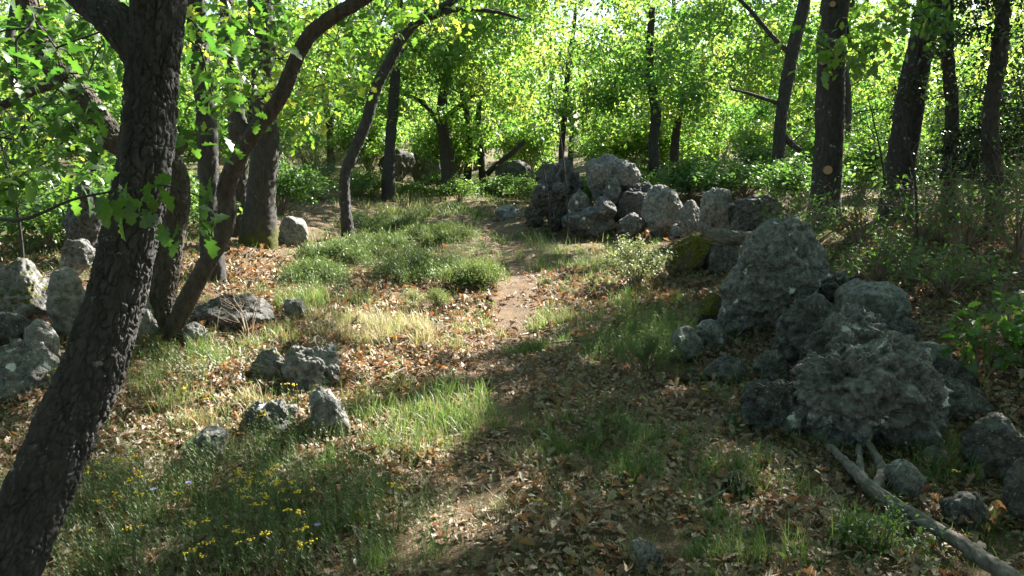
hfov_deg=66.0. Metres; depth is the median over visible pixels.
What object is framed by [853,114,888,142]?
thicket shrub
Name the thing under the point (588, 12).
sky
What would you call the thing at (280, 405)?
rock
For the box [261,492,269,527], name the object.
yellow wildflower
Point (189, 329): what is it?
rock
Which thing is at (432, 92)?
background oak
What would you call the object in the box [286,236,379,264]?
grass clump
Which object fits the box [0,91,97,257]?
bare sapling
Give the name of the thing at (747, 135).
thicket shrub
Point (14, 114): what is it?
background oak
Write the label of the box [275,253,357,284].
grass clump
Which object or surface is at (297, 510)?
yellow wildflower
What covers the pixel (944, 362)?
rock
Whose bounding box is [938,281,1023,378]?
oak sapling
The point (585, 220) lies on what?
rock
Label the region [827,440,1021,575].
dead branch
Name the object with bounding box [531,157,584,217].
rock
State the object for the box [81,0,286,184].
background oak
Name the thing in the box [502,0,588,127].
background oak
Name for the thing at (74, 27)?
background oak
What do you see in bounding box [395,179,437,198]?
green shrub
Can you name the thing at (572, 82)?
woods
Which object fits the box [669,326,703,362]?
rock
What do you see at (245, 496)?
yellow wildflower
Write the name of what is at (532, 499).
yellow wildflower
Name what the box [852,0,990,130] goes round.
background oak
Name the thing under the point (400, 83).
background oak
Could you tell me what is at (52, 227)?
green shrub
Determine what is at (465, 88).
background oak
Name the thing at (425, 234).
grass patch
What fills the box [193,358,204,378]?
yellow wildflower
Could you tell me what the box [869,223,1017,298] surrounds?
undergrowth shrub
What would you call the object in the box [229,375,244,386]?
rock
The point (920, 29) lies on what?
oak tree
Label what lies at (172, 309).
double oak
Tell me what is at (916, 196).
bare sapling
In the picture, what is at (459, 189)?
green shrub
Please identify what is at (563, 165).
bare sapling
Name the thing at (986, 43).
background oak
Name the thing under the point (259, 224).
oak tree
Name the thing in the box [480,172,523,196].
green shrub
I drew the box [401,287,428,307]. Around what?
thyme tussock
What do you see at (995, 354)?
rock
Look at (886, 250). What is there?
undergrowth shrub
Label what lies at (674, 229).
rock
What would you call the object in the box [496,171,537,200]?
green shrub
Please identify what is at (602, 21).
background oak
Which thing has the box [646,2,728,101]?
background oak
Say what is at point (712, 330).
rock
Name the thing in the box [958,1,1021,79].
background oak
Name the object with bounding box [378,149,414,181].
rock
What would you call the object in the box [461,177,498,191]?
green shrub
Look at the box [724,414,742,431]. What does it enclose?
rock
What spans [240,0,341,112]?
background oak
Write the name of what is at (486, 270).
shrub
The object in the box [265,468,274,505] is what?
yellow wildflower
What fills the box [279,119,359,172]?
shrub
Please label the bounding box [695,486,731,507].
stick
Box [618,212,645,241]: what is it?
rock
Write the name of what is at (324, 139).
thicket shrub
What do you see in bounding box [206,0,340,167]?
background oak
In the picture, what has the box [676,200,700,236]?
rock
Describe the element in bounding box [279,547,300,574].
yellow wildflower
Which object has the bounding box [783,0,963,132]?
background oak
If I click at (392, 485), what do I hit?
yellow wildflower
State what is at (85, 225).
rock
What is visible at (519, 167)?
rock
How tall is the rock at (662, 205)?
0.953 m
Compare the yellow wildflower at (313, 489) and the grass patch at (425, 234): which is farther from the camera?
the grass patch at (425, 234)
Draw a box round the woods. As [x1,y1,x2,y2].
[0,0,1023,135]
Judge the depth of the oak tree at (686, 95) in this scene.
17.31 m
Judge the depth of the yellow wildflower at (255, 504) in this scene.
3.30 m
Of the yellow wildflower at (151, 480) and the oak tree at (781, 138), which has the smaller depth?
the yellow wildflower at (151, 480)
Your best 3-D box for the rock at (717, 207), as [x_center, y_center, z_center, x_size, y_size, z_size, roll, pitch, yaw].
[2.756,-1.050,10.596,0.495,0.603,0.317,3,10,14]
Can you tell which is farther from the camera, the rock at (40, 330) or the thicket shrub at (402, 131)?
the thicket shrub at (402, 131)
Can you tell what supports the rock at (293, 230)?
on the ground at (514, 305)
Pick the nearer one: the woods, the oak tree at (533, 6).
the oak tree at (533, 6)
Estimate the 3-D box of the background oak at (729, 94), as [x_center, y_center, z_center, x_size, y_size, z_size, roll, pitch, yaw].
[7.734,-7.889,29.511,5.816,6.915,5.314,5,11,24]
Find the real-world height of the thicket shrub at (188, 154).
3.349 m
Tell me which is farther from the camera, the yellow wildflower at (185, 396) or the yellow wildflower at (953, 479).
the yellow wildflower at (185, 396)
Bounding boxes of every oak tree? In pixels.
[176,0,265,282]
[206,0,251,237]
[219,0,350,249]
[283,0,520,201]
[324,0,523,237]
[333,0,583,194]
[414,0,572,189]
[448,0,677,161]
[536,0,811,183]
[606,0,819,186]
[681,0,815,194]
[768,0,938,231]
[835,0,959,223]
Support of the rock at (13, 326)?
on the ground at (514, 305)
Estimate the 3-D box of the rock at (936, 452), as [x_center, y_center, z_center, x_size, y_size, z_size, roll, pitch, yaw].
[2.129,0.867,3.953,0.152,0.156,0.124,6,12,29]
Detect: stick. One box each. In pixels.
[381,367,405,379]
[455,378,499,394]
[552,338,617,343]
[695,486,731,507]
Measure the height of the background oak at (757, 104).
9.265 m
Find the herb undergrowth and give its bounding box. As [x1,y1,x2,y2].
[0,223,1023,575]
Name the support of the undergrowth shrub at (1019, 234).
on the ground at (514, 305)
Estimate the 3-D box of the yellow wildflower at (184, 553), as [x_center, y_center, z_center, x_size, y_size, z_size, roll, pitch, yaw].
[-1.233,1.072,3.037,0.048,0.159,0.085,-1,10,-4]
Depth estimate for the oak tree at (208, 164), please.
8.41 m
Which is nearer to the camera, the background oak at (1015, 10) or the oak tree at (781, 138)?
the oak tree at (781, 138)
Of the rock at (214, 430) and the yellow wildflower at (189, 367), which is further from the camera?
the yellow wildflower at (189, 367)
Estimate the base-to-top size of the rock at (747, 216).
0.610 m
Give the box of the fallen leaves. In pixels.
[0,159,1023,575]
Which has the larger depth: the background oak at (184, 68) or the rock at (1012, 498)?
the background oak at (184, 68)
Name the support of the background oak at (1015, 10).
on the ground at (514, 305)
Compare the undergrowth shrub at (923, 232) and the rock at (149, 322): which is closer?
the rock at (149, 322)
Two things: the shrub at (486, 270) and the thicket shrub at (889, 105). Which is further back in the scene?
the thicket shrub at (889, 105)
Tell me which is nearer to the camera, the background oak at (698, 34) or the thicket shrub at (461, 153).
the thicket shrub at (461, 153)
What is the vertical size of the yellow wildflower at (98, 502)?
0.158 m
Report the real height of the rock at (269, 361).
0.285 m
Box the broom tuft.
[613,327,681,374]
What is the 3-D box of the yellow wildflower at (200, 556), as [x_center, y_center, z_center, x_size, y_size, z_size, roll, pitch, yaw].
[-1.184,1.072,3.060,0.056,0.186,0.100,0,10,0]
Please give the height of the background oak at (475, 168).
7.463 m
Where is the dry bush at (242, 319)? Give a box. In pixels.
[204,263,265,339]
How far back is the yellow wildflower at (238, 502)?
3.40 m
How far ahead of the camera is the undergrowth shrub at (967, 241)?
7.14 m
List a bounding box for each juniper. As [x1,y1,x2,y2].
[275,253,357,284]
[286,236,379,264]
[322,227,421,257]
[325,208,407,230]
[356,242,472,285]
[364,214,439,234]
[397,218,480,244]
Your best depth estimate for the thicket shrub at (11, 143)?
22.79 m
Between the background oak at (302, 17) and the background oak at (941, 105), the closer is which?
the background oak at (941, 105)
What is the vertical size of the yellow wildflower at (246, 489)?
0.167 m
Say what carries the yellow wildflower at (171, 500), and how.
on the ground at (514, 305)
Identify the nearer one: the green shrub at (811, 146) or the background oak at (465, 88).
the green shrub at (811, 146)
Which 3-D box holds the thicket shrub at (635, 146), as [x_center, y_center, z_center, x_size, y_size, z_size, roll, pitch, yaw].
[3.865,-4.287,22.260,3.340,2.959,3.666,9,13,40]
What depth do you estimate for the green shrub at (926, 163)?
11.78 m
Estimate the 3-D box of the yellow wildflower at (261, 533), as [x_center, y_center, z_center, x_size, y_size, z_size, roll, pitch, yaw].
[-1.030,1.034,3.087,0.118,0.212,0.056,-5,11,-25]
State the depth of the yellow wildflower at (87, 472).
3.57 m
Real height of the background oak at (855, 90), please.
6.205 m
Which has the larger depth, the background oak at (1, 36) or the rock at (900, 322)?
the background oak at (1, 36)
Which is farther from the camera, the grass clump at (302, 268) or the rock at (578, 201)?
the rock at (578, 201)
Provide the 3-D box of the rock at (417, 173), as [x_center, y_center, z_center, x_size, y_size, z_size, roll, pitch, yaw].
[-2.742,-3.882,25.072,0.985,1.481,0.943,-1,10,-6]
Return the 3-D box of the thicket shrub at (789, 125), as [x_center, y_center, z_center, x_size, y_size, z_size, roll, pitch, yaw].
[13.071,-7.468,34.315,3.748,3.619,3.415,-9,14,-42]
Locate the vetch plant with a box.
[827,493,948,574]
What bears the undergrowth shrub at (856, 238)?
on the ground at (514, 305)
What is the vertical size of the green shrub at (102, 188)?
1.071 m
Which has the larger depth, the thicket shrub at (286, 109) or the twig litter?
the thicket shrub at (286, 109)
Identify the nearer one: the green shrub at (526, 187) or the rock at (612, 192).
the rock at (612, 192)
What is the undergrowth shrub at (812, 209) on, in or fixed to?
on the ground at (514, 305)
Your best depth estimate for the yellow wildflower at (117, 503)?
3.40 m
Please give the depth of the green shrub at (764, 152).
16.68 m
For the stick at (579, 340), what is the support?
on the ground at (514, 305)
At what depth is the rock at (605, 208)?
12.94 m
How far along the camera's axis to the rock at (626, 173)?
13.43 m
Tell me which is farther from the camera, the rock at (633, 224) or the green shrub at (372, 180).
the green shrub at (372, 180)
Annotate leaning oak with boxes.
[0,0,301,575]
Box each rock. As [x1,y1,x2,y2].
[0,257,48,322]
[0,311,30,345]
[0,338,59,401]
[23,318,60,357]
[46,266,85,337]
[60,238,95,275]
[61,181,101,248]
[137,296,159,339]
[181,322,208,344]
[185,425,228,469]
[190,293,274,332]
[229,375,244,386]
[240,398,298,432]
[250,347,285,382]
[279,216,307,248]
[281,342,339,392]
[283,298,306,319]
[309,386,350,438]
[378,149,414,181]
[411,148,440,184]
[495,160,533,190]
[495,205,520,219]
[524,204,546,226]
[528,162,556,183]
[530,184,550,207]
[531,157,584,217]
[547,200,566,231]
[551,182,570,200]
[561,205,608,238]
[568,189,589,212]
[584,153,640,201]
[594,196,616,220]
[603,177,620,205]
[613,182,651,230]
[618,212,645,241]
[631,537,667,572]
[641,184,682,238]
[665,232,715,276]
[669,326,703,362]
[671,224,681,237]
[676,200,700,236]
[684,368,700,384]
[693,292,720,322]
[696,319,727,353]
[697,187,735,230]
[702,354,747,386]
[708,243,738,275]
[717,216,830,337]
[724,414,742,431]
[726,470,749,489]
[731,194,788,231]
[738,378,797,436]
[740,379,769,405]
[751,350,788,382]
[770,291,840,370]
[777,330,953,450]
[803,302,889,358]
[818,271,853,303]
[833,278,910,318]
[882,318,921,331]
[883,459,926,502]
[885,311,920,341]
[918,341,955,372]
[921,445,952,472]
[939,491,994,531]
[941,360,978,386]
[942,375,994,423]
[958,412,1023,481]
[983,352,1004,366]
[1001,458,1023,524]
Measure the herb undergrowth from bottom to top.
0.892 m
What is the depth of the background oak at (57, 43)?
28.87 m
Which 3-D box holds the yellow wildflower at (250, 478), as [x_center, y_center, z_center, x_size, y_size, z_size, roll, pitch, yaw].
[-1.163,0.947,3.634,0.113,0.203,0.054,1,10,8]
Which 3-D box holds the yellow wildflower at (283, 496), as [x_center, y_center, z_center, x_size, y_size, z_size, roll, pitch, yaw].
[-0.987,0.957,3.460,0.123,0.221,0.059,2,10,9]
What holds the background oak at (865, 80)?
on the ground at (514, 305)
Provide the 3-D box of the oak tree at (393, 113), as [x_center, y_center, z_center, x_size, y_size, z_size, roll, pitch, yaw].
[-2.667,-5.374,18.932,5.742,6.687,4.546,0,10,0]
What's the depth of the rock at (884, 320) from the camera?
5.58 m
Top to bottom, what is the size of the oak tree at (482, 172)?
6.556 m
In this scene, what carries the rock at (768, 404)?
on the ground at (514, 305)
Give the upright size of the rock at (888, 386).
0.768 m
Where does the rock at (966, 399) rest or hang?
on the ground at (514, 305)
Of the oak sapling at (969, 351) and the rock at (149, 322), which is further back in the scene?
the rock at (149, 322)
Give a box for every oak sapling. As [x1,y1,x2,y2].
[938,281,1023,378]
[983,289,1023,349]
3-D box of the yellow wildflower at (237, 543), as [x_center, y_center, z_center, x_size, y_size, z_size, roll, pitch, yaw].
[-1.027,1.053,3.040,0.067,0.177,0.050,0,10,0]
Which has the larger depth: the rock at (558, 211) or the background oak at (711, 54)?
the background oak at (711, 54)
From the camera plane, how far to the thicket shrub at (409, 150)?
28.48 m
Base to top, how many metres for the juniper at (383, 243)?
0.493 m
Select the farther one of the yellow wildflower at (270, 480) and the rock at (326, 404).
the rock at (326, 404)
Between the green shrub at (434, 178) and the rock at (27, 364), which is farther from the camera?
the green shrub at (434, 178)
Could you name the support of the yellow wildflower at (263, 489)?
on the ground at (514, 305)
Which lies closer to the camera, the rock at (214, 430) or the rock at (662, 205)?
the rock at (214, 430)
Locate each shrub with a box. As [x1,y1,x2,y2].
[0,83,55,167]
[0,143,63,235]
[0,168,110,250]
[6,166,113,217]
[37,115,116,169]
[42,92,65,118]
[52,89,120,162]
[59,156,198,195]
[104,172,242,224]
[105,82,225,168]
[182,103,248,165]
[217,72,319,160]
[248,156,338,214]
[279,96,339,168]
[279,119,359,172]
[285,159,368,199]
[325,85,409,161]
[327,102,411,175]
[328,165,400,196]
[358,104,412,159]
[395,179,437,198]
[402,85,505,180]
[407,96,491,152]
[408,100,458,140]
[421,170,461,186]
[423,174,484,201]
[425,286,454,306]
[432,253,513,289]
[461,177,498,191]
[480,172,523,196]
[486,83,566,171]
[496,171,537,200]
[501,147,558,171]
[567,119,626,169]
[579,154,669,186]
[579,174,593,205]
[580,89,717,180]
[585,102,631,131]
[597,232,677,285]
[641,150,734,199]
[644,74,735,166]
[654,154,753,193]
[687,155,779,198]
[690,137,728,163]
[712,78,764,155]
[717,135,812,170]
[720,105,787,163]
[741,151,858,207]
[752,172,878,244]
[770,84,853,139]
[782,150,937,250]
[785,106,859,165]
[785,123,865,175]
[826,214,937,281]
[842,129,925,198]
[843,118,940,185]
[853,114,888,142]
[867,102,934,129]
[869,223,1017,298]
[874,153,988,244]
[884,97,940,171]
[891,154,1023,248]
[916,135,1019,193]
[922,51,1023,163]
[927,133,1023,252]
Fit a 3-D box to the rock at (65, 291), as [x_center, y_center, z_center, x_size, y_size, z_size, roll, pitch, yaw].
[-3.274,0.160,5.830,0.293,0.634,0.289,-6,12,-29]
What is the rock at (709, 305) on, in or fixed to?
on the ground at (514, 305)
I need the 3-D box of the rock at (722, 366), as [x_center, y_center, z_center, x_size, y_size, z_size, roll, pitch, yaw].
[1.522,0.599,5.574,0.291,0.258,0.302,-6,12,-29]
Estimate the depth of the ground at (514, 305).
4.62 m
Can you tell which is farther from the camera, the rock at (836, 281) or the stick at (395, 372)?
the rock at (836, 281)
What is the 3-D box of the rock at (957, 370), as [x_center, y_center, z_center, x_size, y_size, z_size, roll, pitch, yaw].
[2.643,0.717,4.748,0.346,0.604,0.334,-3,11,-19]
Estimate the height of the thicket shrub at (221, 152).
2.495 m
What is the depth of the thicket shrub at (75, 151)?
23.76 m
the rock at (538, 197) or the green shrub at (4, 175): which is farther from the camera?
the rock at (538, 197)
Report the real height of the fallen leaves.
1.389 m
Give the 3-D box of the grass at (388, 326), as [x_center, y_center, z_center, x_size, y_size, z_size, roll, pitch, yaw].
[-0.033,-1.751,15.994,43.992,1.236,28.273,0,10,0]
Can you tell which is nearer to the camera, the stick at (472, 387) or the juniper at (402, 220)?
the stick at (472, 387)
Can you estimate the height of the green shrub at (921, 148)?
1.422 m
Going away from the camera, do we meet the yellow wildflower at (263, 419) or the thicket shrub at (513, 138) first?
the yellow wildflower at (263, 419)
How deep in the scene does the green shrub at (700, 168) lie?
14.79 m
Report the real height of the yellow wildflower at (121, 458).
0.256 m
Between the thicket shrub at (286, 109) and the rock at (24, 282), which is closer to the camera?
the rock at (24, 282)
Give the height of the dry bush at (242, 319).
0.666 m
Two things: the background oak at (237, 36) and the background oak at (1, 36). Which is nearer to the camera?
the background oak at (237, 36)
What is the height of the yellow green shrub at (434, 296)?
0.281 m
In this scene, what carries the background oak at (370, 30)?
on the ground at (514, 305)
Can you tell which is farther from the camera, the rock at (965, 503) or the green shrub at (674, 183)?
the green shrub at (674, 183)
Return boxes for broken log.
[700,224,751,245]
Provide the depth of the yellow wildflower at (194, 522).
3.09 m
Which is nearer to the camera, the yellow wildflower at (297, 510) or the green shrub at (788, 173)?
the yellow wildflower at (297, 510)
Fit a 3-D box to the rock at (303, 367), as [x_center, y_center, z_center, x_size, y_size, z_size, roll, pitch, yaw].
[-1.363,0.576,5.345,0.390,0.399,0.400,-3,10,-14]
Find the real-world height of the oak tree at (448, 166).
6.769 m
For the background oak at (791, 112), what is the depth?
22.63 m
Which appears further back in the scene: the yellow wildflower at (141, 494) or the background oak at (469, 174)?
the background oak at (469, 174)
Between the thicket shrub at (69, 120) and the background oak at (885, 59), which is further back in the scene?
the background oak at (885, 59)
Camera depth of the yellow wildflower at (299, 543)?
3.08 m
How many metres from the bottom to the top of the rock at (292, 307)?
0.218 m
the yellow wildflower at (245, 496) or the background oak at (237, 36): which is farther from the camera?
the background oak at (237, 36)
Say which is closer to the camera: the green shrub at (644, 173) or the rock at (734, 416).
the rock at (734, 416)
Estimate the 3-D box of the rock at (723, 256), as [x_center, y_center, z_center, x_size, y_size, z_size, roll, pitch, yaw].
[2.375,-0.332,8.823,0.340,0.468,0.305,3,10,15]
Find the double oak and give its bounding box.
[0,0,430,344]
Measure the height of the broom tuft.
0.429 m
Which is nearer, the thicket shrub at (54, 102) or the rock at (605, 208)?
the rock at (605, 208)
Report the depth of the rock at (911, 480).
3.56 m
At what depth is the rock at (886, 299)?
6.01 m
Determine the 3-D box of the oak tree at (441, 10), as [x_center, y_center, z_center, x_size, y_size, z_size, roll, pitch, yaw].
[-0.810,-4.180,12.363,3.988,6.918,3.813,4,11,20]
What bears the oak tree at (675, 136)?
on the ground at (514, 305)
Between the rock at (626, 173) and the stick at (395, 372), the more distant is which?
the rock at (626, 173)
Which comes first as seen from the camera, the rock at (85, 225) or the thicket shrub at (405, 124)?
the rock at (85, 225)
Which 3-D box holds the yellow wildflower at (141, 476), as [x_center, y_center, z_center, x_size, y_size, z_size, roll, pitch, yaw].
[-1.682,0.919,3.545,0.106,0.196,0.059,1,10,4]
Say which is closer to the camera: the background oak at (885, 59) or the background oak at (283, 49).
the background oak at (283, 49)
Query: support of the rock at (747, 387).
on the ground at (514, 305)
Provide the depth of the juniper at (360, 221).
13.66 m
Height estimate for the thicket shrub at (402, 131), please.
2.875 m
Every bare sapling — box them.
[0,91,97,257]
[509,114,574,237]
[535,66,601,242]
[832,91,901,231]
[875,78,967,248]
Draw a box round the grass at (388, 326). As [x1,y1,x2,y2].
[0,164,1023,575]
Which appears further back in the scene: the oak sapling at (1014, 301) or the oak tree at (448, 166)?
the oak tree at (448, 166)
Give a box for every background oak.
[0,0,93,164]
[0,0,99,106]
[0,0,127,173]
[0,0,192,176]
[0,59,123,214]
[72,0,182,114]
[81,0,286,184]
[90,0,225,116]
[128,0,366,153]
[179,0,320,131]
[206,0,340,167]
[238,0,423,174]
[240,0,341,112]
[316,0,390,91]
[326,2,433,123]
[364,0,571,183]
[412,20,542,170]
[415,60,492,113]
[418,4,505,125]
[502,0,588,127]
[510,0,644,163]
[571,0,683,97]
[572,0,758,171]
[645,0,747,108]
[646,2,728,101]
[654,0,799,167]
[715,0,815,128]
[745,0,891,155]
[760,0,942,184]
[761,0,955,139]
[771,41,884,121]
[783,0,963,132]
[809,0,1019,145]
[847,4,939,120]
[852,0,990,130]
[886,0,1023,157]
[927,2,1023,107]
[931,45,1023,122]
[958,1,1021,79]
[965,0,1023,99]
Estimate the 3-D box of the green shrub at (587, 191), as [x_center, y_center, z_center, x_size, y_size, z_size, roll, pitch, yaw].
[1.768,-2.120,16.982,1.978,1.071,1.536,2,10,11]
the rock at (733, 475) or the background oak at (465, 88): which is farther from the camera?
the background oak at (465, 88)
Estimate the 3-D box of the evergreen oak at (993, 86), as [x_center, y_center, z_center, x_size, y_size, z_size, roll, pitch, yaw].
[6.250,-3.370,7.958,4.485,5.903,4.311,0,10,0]
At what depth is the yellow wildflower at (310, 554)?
3.03 m
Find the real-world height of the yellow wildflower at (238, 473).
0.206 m
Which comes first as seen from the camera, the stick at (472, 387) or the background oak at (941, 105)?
the stick at (472, 387)
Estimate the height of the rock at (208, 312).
0.376 m
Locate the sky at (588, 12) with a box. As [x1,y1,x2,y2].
[0,0,1022,126]
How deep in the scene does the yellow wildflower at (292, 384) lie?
4.71 m
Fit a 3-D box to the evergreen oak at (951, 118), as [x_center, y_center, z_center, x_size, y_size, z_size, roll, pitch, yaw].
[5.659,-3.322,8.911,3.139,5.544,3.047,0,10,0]
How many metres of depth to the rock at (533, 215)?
13.44 m
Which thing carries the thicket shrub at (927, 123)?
on the ground at (514, 305)
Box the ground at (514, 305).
[0,127,1023,575]
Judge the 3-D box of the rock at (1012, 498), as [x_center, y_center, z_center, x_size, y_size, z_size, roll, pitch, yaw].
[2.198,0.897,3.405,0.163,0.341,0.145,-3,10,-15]
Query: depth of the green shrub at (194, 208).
10.92 m
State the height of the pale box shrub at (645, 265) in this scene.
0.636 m
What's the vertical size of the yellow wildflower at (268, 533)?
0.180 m
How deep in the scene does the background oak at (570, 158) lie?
30.15 m
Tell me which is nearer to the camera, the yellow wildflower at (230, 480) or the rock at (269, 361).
the yellow wildflower at (230, 480)
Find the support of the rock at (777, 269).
on the ground at (514, 305)
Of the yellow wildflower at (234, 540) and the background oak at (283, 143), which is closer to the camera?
the yellow wildflower at (234, 540)
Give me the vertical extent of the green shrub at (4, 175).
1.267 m
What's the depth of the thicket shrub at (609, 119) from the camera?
33.07 m
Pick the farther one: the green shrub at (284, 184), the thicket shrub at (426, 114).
the thicket shrub at (426, 114)
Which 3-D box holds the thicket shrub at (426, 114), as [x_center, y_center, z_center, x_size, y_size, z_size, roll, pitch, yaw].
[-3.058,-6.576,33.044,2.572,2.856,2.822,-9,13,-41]
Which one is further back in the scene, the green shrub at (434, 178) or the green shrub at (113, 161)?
the green shrub at (434, 178)
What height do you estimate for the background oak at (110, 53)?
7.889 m
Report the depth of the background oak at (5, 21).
22.86 m
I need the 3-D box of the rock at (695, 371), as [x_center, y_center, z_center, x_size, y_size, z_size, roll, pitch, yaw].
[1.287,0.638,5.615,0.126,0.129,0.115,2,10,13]
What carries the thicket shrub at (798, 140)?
on the ground at (514, 305)
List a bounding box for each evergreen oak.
[884,0,1023,226]
[912,0,1023,229]
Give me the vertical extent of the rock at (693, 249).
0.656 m
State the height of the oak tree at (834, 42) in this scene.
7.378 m
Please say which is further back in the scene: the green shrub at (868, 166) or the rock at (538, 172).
the rock at (538, 172)
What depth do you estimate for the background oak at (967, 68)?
15.41 m
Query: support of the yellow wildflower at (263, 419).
on the ground at (514, 305)
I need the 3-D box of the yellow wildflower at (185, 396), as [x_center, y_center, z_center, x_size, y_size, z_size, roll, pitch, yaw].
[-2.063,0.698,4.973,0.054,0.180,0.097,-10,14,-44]
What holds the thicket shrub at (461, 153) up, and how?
on the ground at (514, 305)
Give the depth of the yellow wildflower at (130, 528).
3.09 m
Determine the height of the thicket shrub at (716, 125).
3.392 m
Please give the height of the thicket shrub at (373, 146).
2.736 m
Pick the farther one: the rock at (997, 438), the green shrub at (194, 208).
the green shrub at (194, 208)
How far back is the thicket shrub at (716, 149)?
28.32 m
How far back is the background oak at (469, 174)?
21.16 m
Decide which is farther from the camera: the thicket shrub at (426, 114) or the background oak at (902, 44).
the thicket shrub at (426, 114)
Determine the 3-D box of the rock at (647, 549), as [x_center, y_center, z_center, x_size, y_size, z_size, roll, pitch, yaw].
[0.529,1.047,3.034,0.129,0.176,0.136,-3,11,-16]
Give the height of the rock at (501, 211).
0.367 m
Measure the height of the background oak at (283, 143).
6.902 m
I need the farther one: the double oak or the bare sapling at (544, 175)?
the bare sapling at (544, 175)
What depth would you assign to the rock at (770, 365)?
5.36 m
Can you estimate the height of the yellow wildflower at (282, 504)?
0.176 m
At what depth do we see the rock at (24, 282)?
5.85 m
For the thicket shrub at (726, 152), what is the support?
on the ground at (514, 305)
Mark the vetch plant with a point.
(866, 520)
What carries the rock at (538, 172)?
on the ground at (514, 305)
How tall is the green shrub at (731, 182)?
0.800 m
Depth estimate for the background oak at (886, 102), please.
20.96 m
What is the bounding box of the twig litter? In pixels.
[0,204,1023,575]
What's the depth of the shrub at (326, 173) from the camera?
16.66 m
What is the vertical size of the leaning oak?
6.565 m
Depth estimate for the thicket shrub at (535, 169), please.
28.08 m
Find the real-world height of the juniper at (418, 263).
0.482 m
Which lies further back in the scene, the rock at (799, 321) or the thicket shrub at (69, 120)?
the thicket shrub at (69, 120)
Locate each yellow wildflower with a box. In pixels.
[77,466,91,500]
[93,500,113,531]
[99,473,107,504]
[111,454,136,502]
[112,491,124,527]
[121,523,143,556]
[125,470,146,503]
[133,479,154,517]
[137,491,147,533]
[160,489,175,518]
[179,384,187,409]
[182,546,197,575]
[184,518,209,571]
[186,355,193,384]
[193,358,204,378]
[198,538,214,573]
[223,525,244,560]
[228,475,245,505]
[232,529,263,573]
[234,470,252,504]
[235,488,241,521]
[235,538,254,575]
[240,482,250,511]
[242,495,250,528]
[248,471,270,506]
[250,501,274,539]
[254,409,267,440]
[257,480,265,515]
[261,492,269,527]
[264,530,271,561]
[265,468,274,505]
[272,482,297,525]
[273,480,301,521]
[277,488,291,524]
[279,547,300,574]
[283,508,304,560]
[284,383,296,404]
[288,480,314,517]
[292,524,308,573]
[306,538,317,575]
[386,482,406,532]
[528,497,547,523]
[951,469,960,494]
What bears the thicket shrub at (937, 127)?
on the ground at (514, 305)
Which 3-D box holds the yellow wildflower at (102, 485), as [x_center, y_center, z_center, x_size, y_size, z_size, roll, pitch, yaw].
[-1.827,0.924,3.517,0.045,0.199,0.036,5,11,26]
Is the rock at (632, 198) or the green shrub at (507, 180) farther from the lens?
the green shrub at (507, 180)
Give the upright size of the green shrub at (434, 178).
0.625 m
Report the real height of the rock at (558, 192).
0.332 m
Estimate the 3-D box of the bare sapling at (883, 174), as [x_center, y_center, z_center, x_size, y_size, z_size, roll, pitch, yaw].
[3.735,-1.323,8.531,0.861,1.597,0.540,2,10,11]
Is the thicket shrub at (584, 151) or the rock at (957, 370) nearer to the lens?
the rock at (957, 370)
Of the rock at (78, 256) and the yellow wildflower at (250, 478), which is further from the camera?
the rock at (78, 256)
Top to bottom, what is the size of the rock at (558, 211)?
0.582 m
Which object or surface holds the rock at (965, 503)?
on the ground at (514, 305)
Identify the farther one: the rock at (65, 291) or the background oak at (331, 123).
the background oak at (331, 123)
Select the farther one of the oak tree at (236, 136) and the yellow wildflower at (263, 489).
the oak tree at (236, 136)
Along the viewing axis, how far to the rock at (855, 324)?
5.07 m

